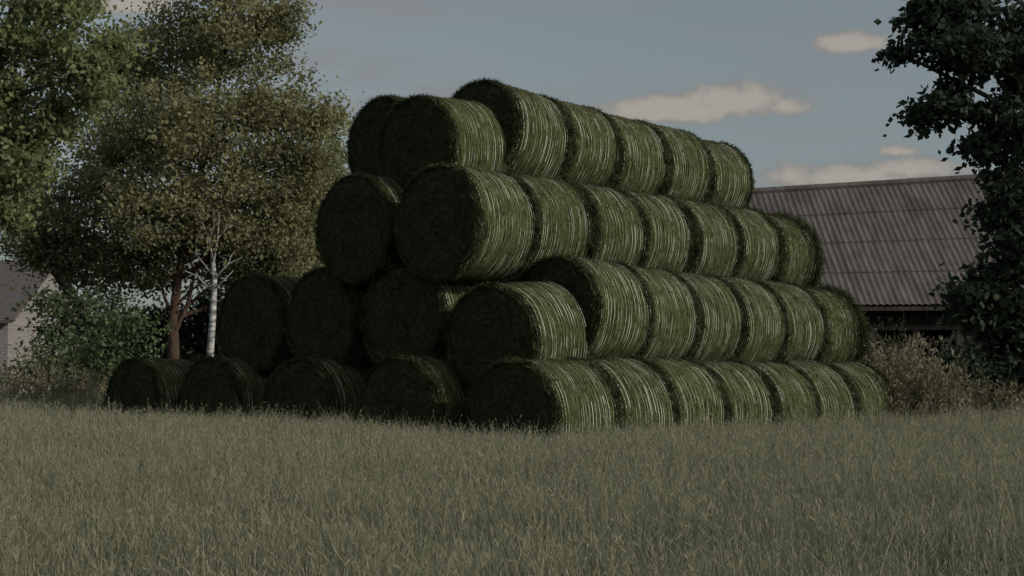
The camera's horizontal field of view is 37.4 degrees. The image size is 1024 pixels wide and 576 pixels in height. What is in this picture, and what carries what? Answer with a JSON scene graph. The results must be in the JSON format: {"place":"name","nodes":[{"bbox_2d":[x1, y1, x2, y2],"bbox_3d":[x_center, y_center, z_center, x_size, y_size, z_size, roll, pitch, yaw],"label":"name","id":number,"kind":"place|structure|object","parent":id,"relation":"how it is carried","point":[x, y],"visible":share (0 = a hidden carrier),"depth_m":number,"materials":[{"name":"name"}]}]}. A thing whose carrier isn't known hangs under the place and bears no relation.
{"place":"outdoors","nodes":[
{"label":"outdoors","id":0,"kind":"place"},
{"bbox_2d":[0,390,1023,575],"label":"meadow grass","id":1,"kind":"structure","parent":0,"point":[86,494],"depth_m":8.01,"materials":[{"name":"green plant"}]},
{"bbox_2d":[0,385,1023,430],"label":"meadow grass","id":2,"kind":"structure","parent":0,"point":[91,403],"depth_m":23.05,"materials":[{"name":"green plant"}]},
{"bbox_2d":[184,205,241,356],"bbox_3d":[-6.498,0.139,32.853,1.246,3.889,0.626,0,-3,0],"label":"birch tree","id":3,"kind":"object","parent":2,"relation":"on","point":[212,320],"visible":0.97,"depth_m":32.80,"materials":[{"name":"white plant"}]},
{"bbox_2d":[0,0,1023,336],"label":"sky","id":4,"kind":"structure","parent":0,"point":[795,85],"materials":[{"name":"blue"}]},
{"bbox_3d":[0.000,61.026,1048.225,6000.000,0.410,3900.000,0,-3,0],"label":"ground","id":5,"kind":"structure","parent":0,"visible":0},
{"bbox_2d":[0,260,96,394],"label":"house","id":6,"kind":"structure","parent":5,"relation":"on","point":[9,332],"depth_m":46.93,"materials":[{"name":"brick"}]},
{"bbox_2d":[0,357,111,405],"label":"weed clump","id":7,"kind":"object","parent":5,"relation":"on","point":[67,390],"visible":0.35,"depth_m":27.72,"materials":[{"name":"green plant"}]},
{"bbox_2d":[0,0,163,245],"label":"broadleaf tree","id":8,"kind":"object","parent":5,"relation":"on","point":[25,152],"visible":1,"depth_m":25.85,"materials":[{"name":"green plant"}]},
{"bbox_2d":[0,279,165,388],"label":"shrub","id":9,"kind":"object","parent":5,"relation":"on","point":[112,305],"visible":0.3,"depth_m":39.84,"materials":[{"name":"green plant"}]},
{"bbox_2d":[0,277,204,396],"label":"shrub","id":10,"kind":"object","parent":5,"relation":"on","point":[75,358],"visible":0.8,"depth_m":28.86,"materials":[{"name":"green plant"}]},
{"bbox_2d":[84,316,205,383],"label":"distant wood","id":11,"kind":"object","parent":5,"relation":"on","point":[114,338],"visible":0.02,"depth_m":146.21,"materials":[{"name":"green plant"}]},
{"bbox_2d":[102,355,200,416],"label":"hay bale","id":12,"kind":"object","parent":5,"relation":"on","point":[135,381],"visible":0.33,"depth_m":23.38},
{"bbox_2d":[91,285,225,381],"bbox_3d":[-7.987,1.546,37.947,5.283,3.295,3.336,0,-3,0],"label":"shrub","id":13,"kind":"object","parent":5,"relation":"on","point":[197,325],"visible":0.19,"depth_m":37.59,"materials":[{"name":"green plant"}]},
{"bbox_2d":[0,0,354,359],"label":"broadleaf tree","id":14,"kind":"object","parent":5,"relation":"on","point":[176,137],"visible":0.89,"depth_m":33.88,"materials":[{"name":"green plant"}]},
{"bbox_2d":[175,355,272,421],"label":"hay bale","id":15,"kind":"object","parent":5,"relation":"on","point":[235,383],"visible":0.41,"depth_m":22.04},
{"bbox_2d":[215,272,301,375],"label":"hay bale","id":16,"kind":"object","parent":15,"relation":"on","point":[250,327],"visible":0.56,"depth_m":22.18},
{"bbox_2d":[246,91,364,272],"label":"broadleaf tree","id":17,"kind":"object","parent":5,"relation":"on","point":[342,152],"visible":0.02,"depth_m":50.14,"materials":[{"name":"green plant"}]},
{"bbox_2d":[258,355,373,425],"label":"hay bale","id":18,"kind":"object","parent":5,"relation":"on","point":[298,382],"visible":0.41,"depth_m":20.70},
{"bbox_2d":[283,265,375,372],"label":"hay bale","id":19,"kind":"object","parent":18,"relation":"on","point":[323,314],"visible":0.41,"depth_m":21.11},
{"bbox_2d":[355,353,470,436],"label":"hay bale","id":20,"kind":"object","parent":5,"relation":"on","point":[396,384],"visible":0.42,"depth_m":19.36},
{"bbox_2d":[359,261,478,362],"bbox_3d":[-1.084,0.438,20.576,1.663,1.638,1.422,-3,-4,40],"label":"hay bale","id":21,"kind":"object","parent":20,"relation":"on","point":[406,311],"visible":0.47,"depth_m":20.05},
{"bbox_2d":[312,171,403,286],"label":"hay bale","id":22,"kind":"object","parent":21,"relation":"on","point":[355,220],"visible":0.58,"depth_m":20.59},
{"bbox_2d":[375,91,515,193],"bbox_3d":[-0.908,-1.855,20.975,1.634,1.647,1.403,-3,-3,43],"label":"hay bale","id":23,"kind":"object","parent":22,"relation":"on","point":[419,131],"visible":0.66,"depth_m":20.51},
{"bbox_2d":[392,161,542,284],"bbox_3d":[-0.591,-0.830,19.990,1.598,1.636,1.403,-2,-4,40],"label":"hay bale","id":24,"kind":"object","parent":21,"relation":"on","point":[447,221],"visible":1,"depth_m":19.54},
{"bbox_2d":[463,354,625,443],"bbox_3d":[0.400,1.625,18.570,1.650,1.647,1.422,-3,-4,44],"label":"hay bale","id":25,"kind":"object","parent":5,"relation":"on","point":[577,392],"visible":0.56,"depth_m":18.14},
{"bbox_2d":[443,277,594,396],"bbox_3d":[0.115,0.686,19.517,1.631,1.664,1.394,-3,0,40],"label":"hay bale","id":26,"kind":"object","parent":25,"relation":"on","point":[544,319],"visible":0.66,"depth_m":19.08},
{"bbox_2d":[554,354,681,437],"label":"hay bale","id":27,"kind":"object","parent":5,"relation":"on","point":[643,388],"visible":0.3,"depth_m":19.04},
{"bbox_2d":[519,252,658,358],"bbox_3d":[0.947,0.352,20.285,1.648,1.633,1.410,-4,-7,43],"label":"hay bale","id":28,"kind":"object","parent":27,"relation":"on","point":[617,303],"visible":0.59,"depth_m":19.80},
{"bbox_2d":[620,354,732,430],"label":"hay bale","id":29,"kind":"object","parent":5,"relation":"on","point":[697,386],"visible":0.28,"depth_m":19.94},
{"bbox_2d":[632,266,703,358],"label":"hay bale","id":30,"kind":"object","parent":29,"relation":"on","point":[678,323],"visible":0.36,"depth_m":20.84},
{"bbox_2d":[561,178,651,267],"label":"hay bale","id":31,"kind":"object","parent":30,"relation":"on","point":[620,231],"visible":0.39,"depth_m":21.30},
{"bbox_2d":[539,94,623,187],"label":"hay bale","id":32,"kind":"object","parent":31,"relation":"on","point":[596,157],"visible":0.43,"depth_m":22.17},
{"bbox_2d":[680,358,779,430],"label":"hay bale","id":33,"kind":"object","parent":5,"relation":"on","point":[750,391],"visible":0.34,"depth_m":20.80},
{"bbox_2d":[663,267,747,360],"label":"hay bale","id":34,"kind":"object","parent":33,"relation":"on","point":[723,317],"visible":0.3,"depth_m":21.71},
{"bbox_2d":[594,188,695,272],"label":"hay bale","id":35,"kind":"object","parent":34,"relation":"on","point":[672,240],"visible":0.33,"depth_m":22.26},
{"bbox_2d":[596,108,671,194],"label":"hay bale","id":36,"kind":"object","parent":35,"relation":"on","point":[646,165],"visible":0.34,"depth_m":23.11},
{"bbox_2d":[723,358,821,426],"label":"hay bale","id":37,"kind":"object","parent":5,"relation":"on","point":[793,388],"visible":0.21,"depth_m":21.65},
{"bbox_2d":[699,272,789,361],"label":"hay bale","id":38,"kind":"object","parent":37,"relation":"on","point":[764,335],"visible":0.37,"depth_m":22.57},
{"bbox_2d":[658,192,741,277],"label":"hay bale","id":39,"kind":"object","parent":38,"relation":"on","point":[717,244],"visible":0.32,"depth_m":23.08},
{"bbox_2d":[636,118,715,201],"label":"hay bale","id":40,"kind":"object","parent":39,"relation":"on","point":[691,175],"visible":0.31,"depth_m":24.02},
{"bbox_2d":[764,358,862,425],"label":"hay bale","id":41,"kind":"object","parent":5,"relation":"on","point":[834,387],"visible":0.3,"depth_m":22.59},
{"bbox_2d":[750,280,829,359],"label":"hay bale","id":42,"kind":"object","parent":41,"relation":"on","point":[806,335],"visible":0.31,"depth_m":23.41},
{"bbox_2d":[691,199,784,281],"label":"hay bale","id":43,"kind":"object","parent":42,"relation":"on","point":[761,254],"visible":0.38,"depth_m":24.00},
{"bbox_2d":[699,138,756,208],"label":"hay bale","id":44,"kind":"object","parent":43,"relation":"on","point":[733,183],"visible":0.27,"depth_m":24.93},
{"bbox_2d":[815,358,897,423],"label":"hay bale","id":45,"kind":"object","parent":5,"relation":"on","point":[861,375],"visible":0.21,"depth_m":23.37},
{"bbox_2d":[776,281,872,362],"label":"hay bale","id":46,"kind":"object","parent":45,"relation":"on","point":[847,336],"visible":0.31,"depth_m":24.36},
{"bbox_2d":[739,202,826,287],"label":"hay bale","id":47,"kind":"object","parent":46,"relation":"on","point":[802,258],"visible":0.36,"depth_m":24.98},
{"bbox_2d":[747,173,1023,402],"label":"shed","id":48,"kind":"structure","parent":5,"relation":"on","point":[891,245],"depth_m":47.98,"materials":[{"name":"grey metal"}]},
{"bbox_2d":[861,310,931,389],"bbox_3d":[6.825,1.596,27.412,1.716,2.395,2.082,0,-3,0],"label":"weed clump","id":49,"kind":"object","parent":5,"relation":"on","point":[885,350],"visible":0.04,"depth_m":27.26,"materials":[{"name":"green plant"}]},
{"bbox_2d":[864,328,984,420],"bbox_3d":[6.399,1.689,24.134,2.364,2.162,2.112,0,-3,0],"label":"weed clump","id":50,"kind":"object","parent":5,"relation":"on","point":[928,392],"visible":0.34,"depth_m":23.70,"materials":[{"name":"green plant"}]},
{"bbox_2d":[871,0,1023,398],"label":"broadleaf tree","id":51,"kind":"object","parent":5,"relation":"on","point":[986,300],"visible":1,"depth_m":26.89,"materials":[{"name":"green plant"}]},
{"bbox_2d":[923,331,1014,403],"bbox_3d":[10.545,2.009,32.938,3.694,2.245,2.577,0,-3,0],"label":"shrub","id":52,"kind":"object","parent":5,"relation":"on","point":[983,365],"visible":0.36,"depth_m":32.77,"materials":[{"name":"green plant"}]},
{"bbox_2d":[940,373,1023,416],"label":"weed clump","id":53,"kind":"object","parent":5,"relation":"on","point":[982,399],"visible":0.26,"depth_m":26.57,"materials":[{"name":"green plant"}]},
{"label":"hay bale","id":54,"kind":"object","parent":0,"visible":0},
{"bbox_2d":[498,169,594,282],"bbox_3d":[0.165,-0.781,20.878,1.625,1.652,1.412,-3,-4,42],"label":"hay bale","id":55,"kind":"object","parent":54,"relation":"on","point":[565,219],"visible":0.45,"depth_m":20.43},
{"bbox_2d":[451,77,574,179],"bbox_3d":[-0.102,-2.118,21.646,1.635,1.637,1.394,-3,-8,40],"label":"hay bale","id":56,"kind":"object","parent":55,"relation":"on","point":[538,133],"visible":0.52,"depth_m":21.14},
{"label":"hay bale","id":57,"kind":"object","parent":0,"visible":0},
{"bbox_2d":[345,93,405,175],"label":"hay bale","id":58,"kind":"object","parent":57,"relation":"on","point":[362,141],"visible":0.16,"depth_m":22.34}
]}

